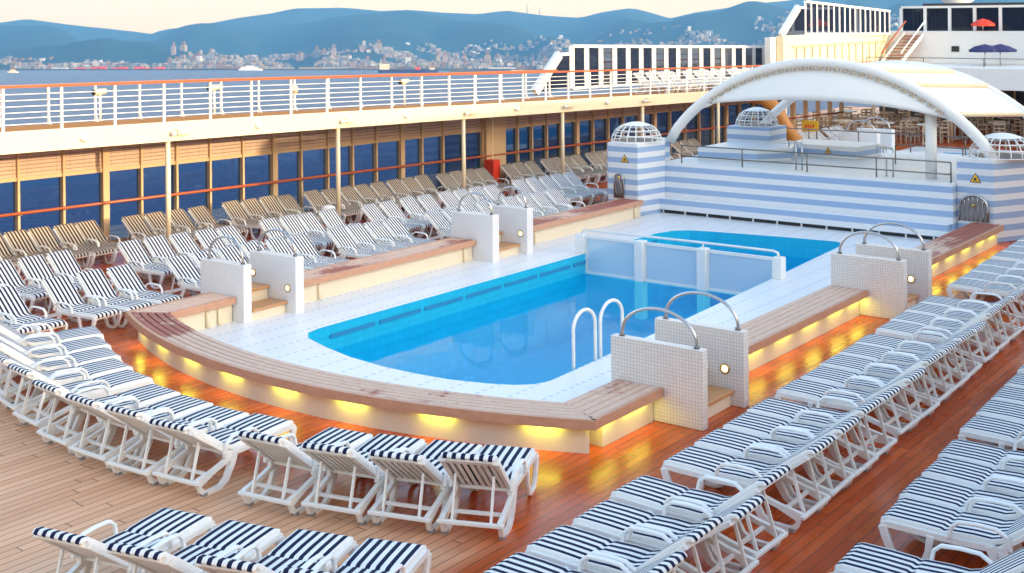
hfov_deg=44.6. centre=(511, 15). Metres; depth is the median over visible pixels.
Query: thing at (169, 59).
apartment block
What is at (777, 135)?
striped tower
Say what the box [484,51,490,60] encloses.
apartment block
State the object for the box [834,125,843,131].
sun lounger
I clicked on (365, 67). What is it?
harbour shed
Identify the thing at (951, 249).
teak bench
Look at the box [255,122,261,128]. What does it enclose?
bulkhead lamp
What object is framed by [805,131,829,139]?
sun lounger
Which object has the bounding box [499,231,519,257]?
wooden steps
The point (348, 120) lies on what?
floodlight
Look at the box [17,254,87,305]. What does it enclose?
sun lounger
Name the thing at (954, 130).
dining table
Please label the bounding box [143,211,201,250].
sun lounger
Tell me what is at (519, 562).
sun lounger
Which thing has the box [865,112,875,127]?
dining chair
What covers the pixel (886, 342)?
sun lounger
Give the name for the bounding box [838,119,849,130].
dining chair
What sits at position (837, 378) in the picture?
sun lounger
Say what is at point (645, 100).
floodlight
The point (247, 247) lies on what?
sun lounger
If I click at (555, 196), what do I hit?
sun lounger
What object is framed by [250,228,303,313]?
stair wall
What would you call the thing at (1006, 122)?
dining table
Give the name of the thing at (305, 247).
sun lounger
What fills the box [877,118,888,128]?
dining chair
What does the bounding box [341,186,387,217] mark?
sun lounger
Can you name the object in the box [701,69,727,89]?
sun lounger
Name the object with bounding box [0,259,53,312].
sun lounger
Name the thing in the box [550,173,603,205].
sun lounger
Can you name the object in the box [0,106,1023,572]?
teak deck
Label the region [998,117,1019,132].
dining table
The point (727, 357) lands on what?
stair wall
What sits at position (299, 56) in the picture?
apartment block
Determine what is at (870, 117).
dining table
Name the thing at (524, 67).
harbour shed
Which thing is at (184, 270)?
sun lounger
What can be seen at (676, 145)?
sun lounger
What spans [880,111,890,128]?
dining chair
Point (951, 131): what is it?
support post
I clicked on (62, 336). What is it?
sun lounger
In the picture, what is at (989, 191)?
striped tower
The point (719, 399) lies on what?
wooden steps
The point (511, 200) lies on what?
sun lounger
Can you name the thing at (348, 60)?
hillside town
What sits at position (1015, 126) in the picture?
dining chair
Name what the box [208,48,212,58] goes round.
apartment block
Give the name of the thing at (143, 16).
sky
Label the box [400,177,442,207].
sun lounger
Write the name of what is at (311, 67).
harbour shed
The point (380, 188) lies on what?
sun lounger
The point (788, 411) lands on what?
sun lounger
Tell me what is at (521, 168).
sun lounger
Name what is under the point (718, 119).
support post
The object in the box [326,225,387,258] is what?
sun lounger
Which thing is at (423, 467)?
sun lounger
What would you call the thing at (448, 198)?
sun lounger
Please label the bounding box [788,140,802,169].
grab rail
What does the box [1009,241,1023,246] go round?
sun lounger
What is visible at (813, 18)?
windscreen
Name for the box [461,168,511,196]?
sun lounger
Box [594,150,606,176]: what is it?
sun lounger
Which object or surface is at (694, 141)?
sun lounger
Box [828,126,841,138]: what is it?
sun lounger
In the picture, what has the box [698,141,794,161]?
whirlpool rim
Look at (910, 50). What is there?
deck stair
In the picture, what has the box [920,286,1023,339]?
sun lounger
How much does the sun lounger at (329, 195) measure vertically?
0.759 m
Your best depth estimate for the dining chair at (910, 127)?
49.58 m
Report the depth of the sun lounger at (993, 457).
13.50 m
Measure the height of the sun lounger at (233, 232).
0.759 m
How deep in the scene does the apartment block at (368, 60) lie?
2927.49 m
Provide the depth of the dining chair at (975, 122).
50.40 m
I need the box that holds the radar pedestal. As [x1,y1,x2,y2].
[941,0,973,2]
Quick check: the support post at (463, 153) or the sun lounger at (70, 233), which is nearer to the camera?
the sun lounger at (70, 233)
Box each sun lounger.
[0,233,24,274]
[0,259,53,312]
[0,285,67,332]
[0,312,33,333]
[0,321,104,374]
[0,333,112,388]
[0,340,122,403]
[0,353,132,418]
[3,229,49,269]
[7,363,154,434]
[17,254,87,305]
[27,226,90,267]
[32,380,180,455]
[32,508,216,572]
[41,274,121,328]
[46,249,116,302]
[53,223,113,267]
[64,393,212,470]
[74,220,120,263]
[76,268,153,327]
[104,404,248,485]
[106,264,182,312]
[106,520,284,572]
[117,239,177,288]
[121,214,177,252]
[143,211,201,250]
[143,235,198,281]
[148,413,296,496]
[164,254,200,297]
[165,208,216,248]
[168,231,219,258]
[187,205,247,244]
[191,249,218,293]
[194,228,248,261]
[194,529,358,572]
[216,225,269,250]
[216,245,249,263]
[221,200,263,239]
[237,427,372,516]
[240,198,282,233]
[241,240,308,270]
[258,217,323,254]
[259,195,298,217]
[264,236,330,268]
[276,194,320,227]
[278,214,338,255]
[280,538,431,572]
[286,233,348,263]
[297,212,337,254]
[301,433,427,525]
[303,189,359,222]
[318,208,376,242]
[320,188,369,223]
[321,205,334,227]
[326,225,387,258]
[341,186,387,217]
[344,222,404,258]
[353,183,405,215]
[360,203,421,237]
[363,220,422,246]
[367,439,482,533]
[369,181,422,214]
[378,200,436,237]
[381,217,435,242]
[386,179,438,210]
[399,196,447,235]
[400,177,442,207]
[414,174,449,206]
[417,194,448,228]
[424,210,450,239]
[435,172,474,198]
[436,444,538,539]
[437,190,481,212]
[441,206,457,238]
[448,170,482,188]
[452,188,478,209]
[460,203,479,211]
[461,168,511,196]
[468,186,495,203]
[473,167,515,195]
[475,200,492,212]
[482,184,515,203]
[483,551,686,572]
[500,163,546,191]
[501,196,541,217]
[511,179,554,205]
[512,162,544,179]
[515,192,555,215]
[523,160,556,176]
[524,516,723,572]
[525,177,579,206]
[529,191,570,212]
[538,175,591,206]
[540,158,587,183]
[545,188,584,209]
[550,157,597,185]
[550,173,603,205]
[560,155,606,183]
[562,171,607,202]
[570,154,606,182]
[571,494,765,572]
[584,152,606,178]
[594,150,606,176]
[609,465,790,570]
[633,72,674,93]
[644,71,685,92]
[656,71,696,92]
[660,435,835,532]
[666,71,706,91]
[670,153,682,158]
[671,141,697,157]
[679,140,697,153]
[681,70,719,90]
[688,138,701,149]
[692,70,723,89]
[694,416,860,507]
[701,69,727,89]
[712,69,731,79]
[723,398,881,488]
[726,68,737,76]
[747,386,901,464]
[774,368,926,443]
[798,131,811,138]
[800,351,942,429]
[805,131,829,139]
[813,131,837,140]
[819,341,958,410]
[822,128,841,140]
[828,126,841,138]
[833,542,1023,572]
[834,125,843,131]
[839,330,973,400]
[855,321,987,383]
[875,305,1001,371]
[878,497,1023,561]
[890,297,1011,357]
[898,476,1023,551]
[905,290,1023,346]
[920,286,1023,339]
[921,456,1023,496]
[938,437,1023,472]
[946,275,1023,316]
[958,415,1023,449]
[959,268,1023,299]
[970,262,1023,277]
[976,400,1023,448]
[978,258,1023,268]
[991,252,1023,262]
[991,386,1023,404]
[1001,246,1023,253]
[1004,373,1023,388]
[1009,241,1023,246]
[1017,364,1023,373]
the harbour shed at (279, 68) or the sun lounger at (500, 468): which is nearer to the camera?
the sun lounger at (500, 468)
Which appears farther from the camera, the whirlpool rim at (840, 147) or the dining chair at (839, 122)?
the dining chair at (839, 122)
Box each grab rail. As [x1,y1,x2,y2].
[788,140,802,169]
[876,145,893,176]
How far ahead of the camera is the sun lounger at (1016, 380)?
16.10 m
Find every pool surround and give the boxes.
[197,212,930,402]
[900,145,1012,153]
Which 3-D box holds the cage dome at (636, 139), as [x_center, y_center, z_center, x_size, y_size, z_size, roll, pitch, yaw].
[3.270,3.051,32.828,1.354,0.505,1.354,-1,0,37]
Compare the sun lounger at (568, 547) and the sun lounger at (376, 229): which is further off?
the sun lounger at (376, 229)
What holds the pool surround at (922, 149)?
on the teak deck at (52, 486)
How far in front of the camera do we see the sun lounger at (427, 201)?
30.73 m
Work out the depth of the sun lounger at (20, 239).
25.96 m
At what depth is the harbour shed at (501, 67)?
2537.77 m
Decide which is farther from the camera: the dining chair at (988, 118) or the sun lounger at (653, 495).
the dining chair at (988, 118)
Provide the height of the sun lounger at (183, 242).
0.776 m
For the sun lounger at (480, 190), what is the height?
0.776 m
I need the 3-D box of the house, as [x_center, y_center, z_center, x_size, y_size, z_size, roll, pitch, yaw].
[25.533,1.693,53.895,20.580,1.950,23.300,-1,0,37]
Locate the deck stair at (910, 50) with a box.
[881,20,924,60]
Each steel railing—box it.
[681,145,951,182]
[786,128,1023,154]
[866,57,1023,66]
[895,144,998,163]
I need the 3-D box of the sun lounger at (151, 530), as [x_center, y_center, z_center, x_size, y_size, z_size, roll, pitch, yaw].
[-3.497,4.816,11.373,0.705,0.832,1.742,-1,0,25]
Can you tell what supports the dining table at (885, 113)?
on the teak deck at (52, 486)
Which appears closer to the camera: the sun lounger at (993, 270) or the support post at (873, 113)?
the sun lounger at (993, 270)
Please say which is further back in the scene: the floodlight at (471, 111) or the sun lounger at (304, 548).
the floodlight at (471, 111)
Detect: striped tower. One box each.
[607,137,669,215]
[727,125,786,143]
[956,151,1023,242]
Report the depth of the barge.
1976.24 m
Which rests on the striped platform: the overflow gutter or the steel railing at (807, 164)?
the steel railing at (807, 164)
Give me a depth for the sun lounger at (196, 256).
23.53 m
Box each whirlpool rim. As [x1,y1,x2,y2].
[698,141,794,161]
[785,139,881,159]
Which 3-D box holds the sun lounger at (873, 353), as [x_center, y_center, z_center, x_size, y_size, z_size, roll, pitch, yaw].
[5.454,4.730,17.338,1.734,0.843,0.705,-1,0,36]
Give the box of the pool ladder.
[571,298,623,369]
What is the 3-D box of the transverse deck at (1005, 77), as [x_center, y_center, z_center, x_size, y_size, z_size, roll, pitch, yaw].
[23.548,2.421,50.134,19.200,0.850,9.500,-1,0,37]
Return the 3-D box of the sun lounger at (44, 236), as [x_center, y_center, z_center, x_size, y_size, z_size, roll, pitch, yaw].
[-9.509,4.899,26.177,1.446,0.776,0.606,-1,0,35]
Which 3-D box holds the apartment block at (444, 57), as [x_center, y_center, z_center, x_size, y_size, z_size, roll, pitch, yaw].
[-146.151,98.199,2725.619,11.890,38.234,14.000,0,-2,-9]
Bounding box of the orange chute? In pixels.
[748,100,801,140]
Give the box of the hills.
[0,0,1023,68]
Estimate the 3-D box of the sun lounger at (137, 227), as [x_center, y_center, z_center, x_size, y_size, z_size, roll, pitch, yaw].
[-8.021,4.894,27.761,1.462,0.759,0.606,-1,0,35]
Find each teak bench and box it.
[125,292,235,329]
[304,237,475,302]
[533,198,643,243]
[564,379,662,446]
[734,285,867,371]
[915,222,1003,277]
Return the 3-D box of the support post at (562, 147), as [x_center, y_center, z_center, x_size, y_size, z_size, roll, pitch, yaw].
[1.495,4.012,36.846,0.110,2.350,0.107,-1,0,37]
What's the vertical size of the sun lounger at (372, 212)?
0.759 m
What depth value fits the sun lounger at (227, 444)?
13.91 m
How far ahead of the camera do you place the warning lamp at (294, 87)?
33.24 m
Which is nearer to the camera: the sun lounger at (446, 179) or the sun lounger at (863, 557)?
the sun lounger at (863, 557)
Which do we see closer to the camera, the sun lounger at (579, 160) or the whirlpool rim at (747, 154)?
the whirlpool rim at (747, 154)
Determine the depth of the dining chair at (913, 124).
51.15 m
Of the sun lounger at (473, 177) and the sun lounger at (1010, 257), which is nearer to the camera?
the sun lounger at (1010, 257)
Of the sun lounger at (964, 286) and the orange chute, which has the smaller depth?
the sun lounger at (964, 286)
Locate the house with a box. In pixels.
[765,31,1023,64]
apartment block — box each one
[165,57,173,62]
[171,42,175,54]
[180,41,186,50]
[191,55,197,63]
[196,52,201,61]
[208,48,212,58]
[296,51,302,60]
[314,46,319,58]
[332,44,335,55]
[365,56,370,63]
[375,40,381,50]
[405,53,410,62]
[435,52,439,60]
[442,51,447,61]
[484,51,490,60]
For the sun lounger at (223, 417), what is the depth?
14.22 m
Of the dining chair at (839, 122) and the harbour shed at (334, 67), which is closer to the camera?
the dining chair at (839, 122)
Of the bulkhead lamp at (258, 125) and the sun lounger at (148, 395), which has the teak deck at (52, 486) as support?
the sun lounger at (148, 395)
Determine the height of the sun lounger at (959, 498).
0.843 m
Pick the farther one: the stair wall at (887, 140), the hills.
the hills
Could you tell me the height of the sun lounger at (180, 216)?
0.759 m
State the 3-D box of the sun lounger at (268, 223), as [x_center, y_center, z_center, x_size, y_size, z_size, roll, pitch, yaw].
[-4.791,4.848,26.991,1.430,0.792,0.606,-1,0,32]
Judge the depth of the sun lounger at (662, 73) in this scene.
42.58 m
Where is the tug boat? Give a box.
[7,68,18,72]
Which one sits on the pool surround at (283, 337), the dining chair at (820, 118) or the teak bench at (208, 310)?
the teak bench at (208, 310)
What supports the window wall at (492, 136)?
on the teak deck at (52, 486)
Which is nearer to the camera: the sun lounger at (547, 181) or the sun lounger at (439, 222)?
the sun lounger at (439, 222)
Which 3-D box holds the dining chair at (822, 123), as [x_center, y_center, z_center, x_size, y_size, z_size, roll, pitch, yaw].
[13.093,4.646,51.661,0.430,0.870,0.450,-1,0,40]
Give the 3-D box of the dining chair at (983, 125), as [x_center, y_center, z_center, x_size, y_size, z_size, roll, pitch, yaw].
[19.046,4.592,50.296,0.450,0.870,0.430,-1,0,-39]
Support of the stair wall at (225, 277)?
on the teak deck at (52, 486)
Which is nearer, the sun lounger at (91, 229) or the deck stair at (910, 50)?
the sun lounger at (91, 229)
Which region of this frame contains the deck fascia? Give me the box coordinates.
[0,91,708,154]
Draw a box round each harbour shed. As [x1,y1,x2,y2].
[218,66,244,68]
[264,67,293,68]
[299,67,323,68]
[324,67,348,68]
[355,66,376,68]
[488,67,514,68]
[516,67,532,68]
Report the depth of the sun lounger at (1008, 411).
14.92 m
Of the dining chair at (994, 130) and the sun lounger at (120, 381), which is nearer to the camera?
the sun lounger at (120, 381)
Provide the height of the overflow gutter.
0.068 m
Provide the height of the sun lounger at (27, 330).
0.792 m
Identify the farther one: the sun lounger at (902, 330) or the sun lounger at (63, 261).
the sun lounger at (63, 261)
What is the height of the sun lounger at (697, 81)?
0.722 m
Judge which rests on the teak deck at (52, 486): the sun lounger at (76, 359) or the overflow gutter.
the sun lounger at (76, 359)
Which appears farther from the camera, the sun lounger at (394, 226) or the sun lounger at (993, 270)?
the sun lounger at (394, 226)
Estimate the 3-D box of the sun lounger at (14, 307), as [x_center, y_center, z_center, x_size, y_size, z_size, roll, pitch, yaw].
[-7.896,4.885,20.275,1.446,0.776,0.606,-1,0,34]
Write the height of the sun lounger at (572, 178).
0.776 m
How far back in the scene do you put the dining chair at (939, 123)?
50.57 m
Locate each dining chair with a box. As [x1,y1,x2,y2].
[812,111,825,131]
[821,116,834,135]
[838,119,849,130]
[844,111,850,130]
[848,116,862,130]
[851,114,865,130]
[853,109,865,126]
[863,120,877,128]
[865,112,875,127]
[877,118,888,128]
[878,114,891,127]
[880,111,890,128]
[891,114,904,135]
[891,120,905,142]
[892,109,904,128]
[905,112,917,129]
[905,120,920,142]
[907,117,918,138]
[922,123,924,144]
[937,118,947,139]
[937,120,948,143]
[949,122,959,137]
[962,118,976,139]
[972,117,986,133]
[977,118,992,135]
[987,117,1001,133]
[993,121,1005,142]
[1005,118,1020,135]
[1016,118,1023,135]
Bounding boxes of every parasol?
[969,44,996,65]
[971,18,994,30]
[993,44,1016,65]
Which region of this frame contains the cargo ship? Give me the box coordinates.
[378,64,437,72]
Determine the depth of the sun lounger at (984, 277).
22.39 m
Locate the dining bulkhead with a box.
[879,91,1023,125]
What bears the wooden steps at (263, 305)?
on the teak deck at (52, 486)
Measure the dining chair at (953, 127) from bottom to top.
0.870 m
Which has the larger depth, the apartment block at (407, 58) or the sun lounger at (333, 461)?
the apartment block at (407, 58)
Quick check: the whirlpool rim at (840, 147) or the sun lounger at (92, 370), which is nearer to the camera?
the sun lounger at (92, 370)
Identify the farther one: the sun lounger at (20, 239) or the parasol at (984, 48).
the parasol at (984, 48)
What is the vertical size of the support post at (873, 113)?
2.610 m
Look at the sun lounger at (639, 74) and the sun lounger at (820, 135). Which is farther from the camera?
the sun lounger at (820, 135)
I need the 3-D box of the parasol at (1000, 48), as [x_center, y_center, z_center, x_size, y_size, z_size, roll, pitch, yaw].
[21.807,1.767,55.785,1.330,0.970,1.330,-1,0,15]
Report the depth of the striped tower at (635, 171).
32.29 m
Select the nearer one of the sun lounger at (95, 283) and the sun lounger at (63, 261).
the sun lounger at (95, 283)
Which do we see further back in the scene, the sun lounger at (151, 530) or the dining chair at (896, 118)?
the dining chair at (896, 118)
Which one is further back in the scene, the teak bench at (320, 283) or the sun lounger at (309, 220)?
the sun lounger at (309, 220)
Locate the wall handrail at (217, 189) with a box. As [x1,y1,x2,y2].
[0,111,843,217]
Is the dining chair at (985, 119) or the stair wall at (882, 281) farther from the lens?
the dining chair at (985, 119)
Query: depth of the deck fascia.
29.24 m
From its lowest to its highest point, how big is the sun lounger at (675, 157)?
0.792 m
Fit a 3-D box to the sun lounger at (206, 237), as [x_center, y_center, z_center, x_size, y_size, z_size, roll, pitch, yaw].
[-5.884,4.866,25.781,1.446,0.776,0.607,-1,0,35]
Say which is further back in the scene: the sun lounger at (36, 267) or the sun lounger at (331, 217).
the sun lounger at (331, 217)
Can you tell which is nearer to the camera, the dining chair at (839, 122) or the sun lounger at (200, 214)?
the sun lounger at (200, 214)
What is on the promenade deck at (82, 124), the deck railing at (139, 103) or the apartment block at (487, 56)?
the deck railing at (139, 103)
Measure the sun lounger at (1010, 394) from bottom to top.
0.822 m
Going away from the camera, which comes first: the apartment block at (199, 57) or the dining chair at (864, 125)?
the dining chair at (864, 125)
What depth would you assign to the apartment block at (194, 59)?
2636.77 m
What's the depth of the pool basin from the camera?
25.02 m
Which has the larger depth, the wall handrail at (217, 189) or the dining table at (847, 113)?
the dining table at (847, 113)
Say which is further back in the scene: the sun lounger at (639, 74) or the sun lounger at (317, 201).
the sun lounger at (639, 74)
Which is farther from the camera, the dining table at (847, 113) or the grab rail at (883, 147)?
the dining table at (847, 113)
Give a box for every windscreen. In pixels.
[531,45,764,94]
[778,0,890,35]
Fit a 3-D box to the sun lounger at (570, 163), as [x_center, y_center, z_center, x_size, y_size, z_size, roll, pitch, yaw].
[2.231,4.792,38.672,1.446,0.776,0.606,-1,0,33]
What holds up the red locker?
on the teak deck at (52, 486)
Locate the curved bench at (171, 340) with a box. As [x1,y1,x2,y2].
[126,311,596,453]
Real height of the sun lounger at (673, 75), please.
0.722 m
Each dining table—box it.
[832,119,852,127]
[838,110,856,127]
[861,116,881,123]
[873,121,894,128]
[876,112,894,127]
[902,117,922,136]
[944,119,960,138]
[988,121,1010,141]
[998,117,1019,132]
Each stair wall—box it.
[200,235,251,322]
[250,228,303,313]
[451,192,498,262]
[491,186,532,253]
[611,307,707,430]
[655,291,748,407]
[831,231,906,318]
[841,120,879,142]
[855,222,931,303]
[857,117,894,149]
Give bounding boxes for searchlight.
[91,88,106,120]
[206,84,220,114]
[398,79,408,104]
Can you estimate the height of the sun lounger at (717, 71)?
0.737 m
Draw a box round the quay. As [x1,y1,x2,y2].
[0,69,542,69]
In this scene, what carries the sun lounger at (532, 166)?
on the teak deck at (52, 486)
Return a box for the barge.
[449,68,519,72]
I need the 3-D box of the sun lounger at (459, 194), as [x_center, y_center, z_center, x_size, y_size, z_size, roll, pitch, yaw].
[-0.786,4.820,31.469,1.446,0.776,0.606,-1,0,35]
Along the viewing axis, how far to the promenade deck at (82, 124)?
30.63 m
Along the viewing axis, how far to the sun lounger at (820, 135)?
47.19 m
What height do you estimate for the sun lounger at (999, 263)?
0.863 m
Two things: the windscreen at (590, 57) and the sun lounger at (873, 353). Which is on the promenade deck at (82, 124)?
the windscreen at (590, 57)
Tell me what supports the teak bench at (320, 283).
on the teak deck at (52, 486)
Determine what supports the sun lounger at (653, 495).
on the teak deck at (52, 486)
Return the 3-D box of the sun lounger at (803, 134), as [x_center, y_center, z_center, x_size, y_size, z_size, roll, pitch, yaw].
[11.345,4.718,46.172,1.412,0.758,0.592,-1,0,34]
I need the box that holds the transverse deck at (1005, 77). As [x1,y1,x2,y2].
[929,63,1023,90]
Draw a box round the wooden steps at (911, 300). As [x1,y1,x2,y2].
[907,293,918,308]
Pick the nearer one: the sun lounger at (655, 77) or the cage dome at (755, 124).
the cage dome at (755, 124)
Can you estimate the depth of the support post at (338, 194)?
30.50 m
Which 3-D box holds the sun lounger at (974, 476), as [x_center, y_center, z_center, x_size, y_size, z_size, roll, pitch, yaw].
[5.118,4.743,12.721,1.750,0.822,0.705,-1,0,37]
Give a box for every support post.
[165,141,170,244]
[336,128,340,216]
[461,119,465,187]
[560,112,564,174]
[641,106,643,135]
[716,103,719,143]
[872,105,874,127]
[950,121,952,141]
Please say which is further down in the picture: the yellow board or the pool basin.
the pool basin
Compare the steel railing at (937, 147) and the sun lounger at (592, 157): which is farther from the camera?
the sun lounger at (592, 157)
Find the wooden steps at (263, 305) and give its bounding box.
[252,282,286,320]
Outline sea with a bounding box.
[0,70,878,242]
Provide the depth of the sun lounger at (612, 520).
11.61 m
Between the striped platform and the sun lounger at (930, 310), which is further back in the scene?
the striped platform
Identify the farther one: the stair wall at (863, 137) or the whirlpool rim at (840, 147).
the stair wall at (863, 137)
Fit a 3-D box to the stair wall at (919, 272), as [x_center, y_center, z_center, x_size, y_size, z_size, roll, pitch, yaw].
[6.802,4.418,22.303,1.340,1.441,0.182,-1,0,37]
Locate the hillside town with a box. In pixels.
[0,11,899,68]
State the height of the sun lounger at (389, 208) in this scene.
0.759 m
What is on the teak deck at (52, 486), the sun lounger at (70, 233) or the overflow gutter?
the sun lounger at (70, 233)
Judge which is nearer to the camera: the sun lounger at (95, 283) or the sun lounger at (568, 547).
the sun lounger at (568, 547)
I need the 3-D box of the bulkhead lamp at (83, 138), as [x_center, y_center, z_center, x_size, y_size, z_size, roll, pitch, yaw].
[-8.734,2.518,25.492,0.162,0.153,0.166,-1,0,37]
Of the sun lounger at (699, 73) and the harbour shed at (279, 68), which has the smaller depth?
the sun lounger at (699, 73)
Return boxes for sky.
[0,0,787,33]
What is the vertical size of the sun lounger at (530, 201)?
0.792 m
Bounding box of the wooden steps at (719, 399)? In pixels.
[707,368,733,417]
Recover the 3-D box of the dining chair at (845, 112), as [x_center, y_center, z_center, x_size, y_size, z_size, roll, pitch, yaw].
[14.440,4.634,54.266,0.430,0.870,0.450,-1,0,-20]
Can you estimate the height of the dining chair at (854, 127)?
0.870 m
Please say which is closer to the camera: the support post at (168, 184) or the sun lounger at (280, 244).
the sun lounger at (280, 244)
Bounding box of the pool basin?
[308,230,839,384]
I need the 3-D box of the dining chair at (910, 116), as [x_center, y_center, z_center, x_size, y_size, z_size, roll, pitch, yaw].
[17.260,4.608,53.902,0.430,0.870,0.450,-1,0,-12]
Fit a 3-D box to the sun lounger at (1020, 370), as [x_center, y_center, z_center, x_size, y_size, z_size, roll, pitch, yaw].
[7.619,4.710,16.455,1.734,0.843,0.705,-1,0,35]
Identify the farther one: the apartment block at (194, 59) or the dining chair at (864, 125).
the apartment block at (194, 59)
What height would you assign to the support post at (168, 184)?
2.560 m
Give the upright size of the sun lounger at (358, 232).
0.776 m
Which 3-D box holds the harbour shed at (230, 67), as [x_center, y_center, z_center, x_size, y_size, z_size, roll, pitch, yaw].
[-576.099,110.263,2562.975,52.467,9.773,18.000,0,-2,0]
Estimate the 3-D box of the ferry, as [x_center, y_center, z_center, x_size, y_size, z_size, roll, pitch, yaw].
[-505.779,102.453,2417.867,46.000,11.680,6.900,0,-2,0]
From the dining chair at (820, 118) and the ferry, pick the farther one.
the ferry
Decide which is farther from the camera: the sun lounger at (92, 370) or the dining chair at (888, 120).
the dining chair at (888, 120)
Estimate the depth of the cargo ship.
1928.37 m
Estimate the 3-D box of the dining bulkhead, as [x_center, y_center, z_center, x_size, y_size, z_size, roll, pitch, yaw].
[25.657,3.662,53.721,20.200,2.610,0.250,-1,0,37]
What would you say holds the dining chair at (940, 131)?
on the teak deck at (52, 486)
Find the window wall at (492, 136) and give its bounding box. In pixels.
[0,100,843,246]
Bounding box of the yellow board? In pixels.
[802,120,818,138]
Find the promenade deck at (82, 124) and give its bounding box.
[0,89,711,131]
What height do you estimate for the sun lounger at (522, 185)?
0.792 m
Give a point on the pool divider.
(641, 264)
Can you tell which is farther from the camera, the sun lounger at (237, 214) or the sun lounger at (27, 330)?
the sun lounger at (237, 214)
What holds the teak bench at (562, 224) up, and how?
on the teak deck at (52, 486)
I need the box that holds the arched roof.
[666,58,1023,178]
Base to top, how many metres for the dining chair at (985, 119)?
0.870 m
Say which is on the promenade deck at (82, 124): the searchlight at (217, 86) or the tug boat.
the searchlight at (217, 86)
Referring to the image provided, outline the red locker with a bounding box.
[484,159,499,182]
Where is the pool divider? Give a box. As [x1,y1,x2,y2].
[575,228,785,319]
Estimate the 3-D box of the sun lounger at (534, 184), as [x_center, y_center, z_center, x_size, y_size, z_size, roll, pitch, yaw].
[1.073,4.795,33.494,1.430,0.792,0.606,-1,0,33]
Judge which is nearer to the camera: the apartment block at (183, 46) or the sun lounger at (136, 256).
the sun lounger at (136, 256)
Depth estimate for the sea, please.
456.53 m
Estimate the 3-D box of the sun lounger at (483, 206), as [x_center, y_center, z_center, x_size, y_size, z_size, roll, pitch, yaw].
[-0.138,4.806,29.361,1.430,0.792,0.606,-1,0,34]
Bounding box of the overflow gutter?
[330,240,656,338]
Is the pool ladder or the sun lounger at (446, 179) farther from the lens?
the sun lounger at (446, 179)
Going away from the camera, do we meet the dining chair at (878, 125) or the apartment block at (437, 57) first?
the dining chair at (878, 125)
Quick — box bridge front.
[899,2,1023,30]
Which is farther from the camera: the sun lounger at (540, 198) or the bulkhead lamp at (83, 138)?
the sun lounger at (540, 198)
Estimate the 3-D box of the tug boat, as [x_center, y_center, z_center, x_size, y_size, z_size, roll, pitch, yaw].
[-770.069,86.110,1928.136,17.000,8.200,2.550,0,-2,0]
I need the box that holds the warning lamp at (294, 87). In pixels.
[292,85,297,110]
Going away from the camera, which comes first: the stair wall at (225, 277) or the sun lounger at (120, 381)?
the sun lounger at (120, 381)
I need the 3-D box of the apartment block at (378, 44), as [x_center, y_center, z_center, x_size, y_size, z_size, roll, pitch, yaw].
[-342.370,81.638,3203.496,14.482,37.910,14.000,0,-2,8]
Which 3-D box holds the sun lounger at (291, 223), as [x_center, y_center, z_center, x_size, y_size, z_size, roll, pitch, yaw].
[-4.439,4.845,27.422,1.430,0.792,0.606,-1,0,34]
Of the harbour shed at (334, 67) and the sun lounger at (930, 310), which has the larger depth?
the harbour shed at (334, 67)
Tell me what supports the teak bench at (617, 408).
on the teak deck at (52, 486)
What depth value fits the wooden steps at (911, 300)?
21.79 m
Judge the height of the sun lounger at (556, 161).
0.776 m
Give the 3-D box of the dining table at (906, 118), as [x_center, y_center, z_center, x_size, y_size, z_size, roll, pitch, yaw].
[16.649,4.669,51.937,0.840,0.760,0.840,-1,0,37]
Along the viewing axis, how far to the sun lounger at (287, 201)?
30.99 m
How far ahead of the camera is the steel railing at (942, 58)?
49.66 m
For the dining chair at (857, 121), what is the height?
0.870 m
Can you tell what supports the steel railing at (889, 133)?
on the striped platform
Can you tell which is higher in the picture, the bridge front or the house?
the bridge front
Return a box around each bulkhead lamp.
[80,135,87,141]
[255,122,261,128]
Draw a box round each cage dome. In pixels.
[611,121,661,142]
[735,107,778,127]
[968,133,1023,159]
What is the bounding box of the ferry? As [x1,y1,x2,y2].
[239,66,262,70]
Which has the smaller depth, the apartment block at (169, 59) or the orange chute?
the orange chute
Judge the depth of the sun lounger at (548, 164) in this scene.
38.07 m
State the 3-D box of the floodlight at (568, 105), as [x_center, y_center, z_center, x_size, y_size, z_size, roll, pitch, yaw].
[1.669,2.676,36.824,0.137,0.140,0.470,-1,0,37]
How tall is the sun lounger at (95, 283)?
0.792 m
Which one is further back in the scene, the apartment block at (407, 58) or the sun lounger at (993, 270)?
the apartment block at (407, 58)
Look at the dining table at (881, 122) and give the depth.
50.07 m
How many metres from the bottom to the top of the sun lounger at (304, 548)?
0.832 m
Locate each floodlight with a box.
[171,128,189,135]
[341,117,355,123]
[465,109,477,114]
[564,103,573,108]
[643,98,651,102]
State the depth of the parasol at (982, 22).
58.04 m
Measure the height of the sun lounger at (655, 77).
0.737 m
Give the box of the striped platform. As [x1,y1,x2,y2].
[659,150,964,239]
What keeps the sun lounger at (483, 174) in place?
on the teak deck at (52, 486)
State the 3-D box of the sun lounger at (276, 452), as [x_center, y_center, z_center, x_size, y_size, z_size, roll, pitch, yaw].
[-2.238,4.795,13.746,0.705,0.853,1.725,-1,0,27]
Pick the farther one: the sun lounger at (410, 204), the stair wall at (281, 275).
the sun lounger at (410, 204)
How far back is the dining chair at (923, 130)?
48.41 m
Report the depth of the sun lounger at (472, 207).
29.25 m
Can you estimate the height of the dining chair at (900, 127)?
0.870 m

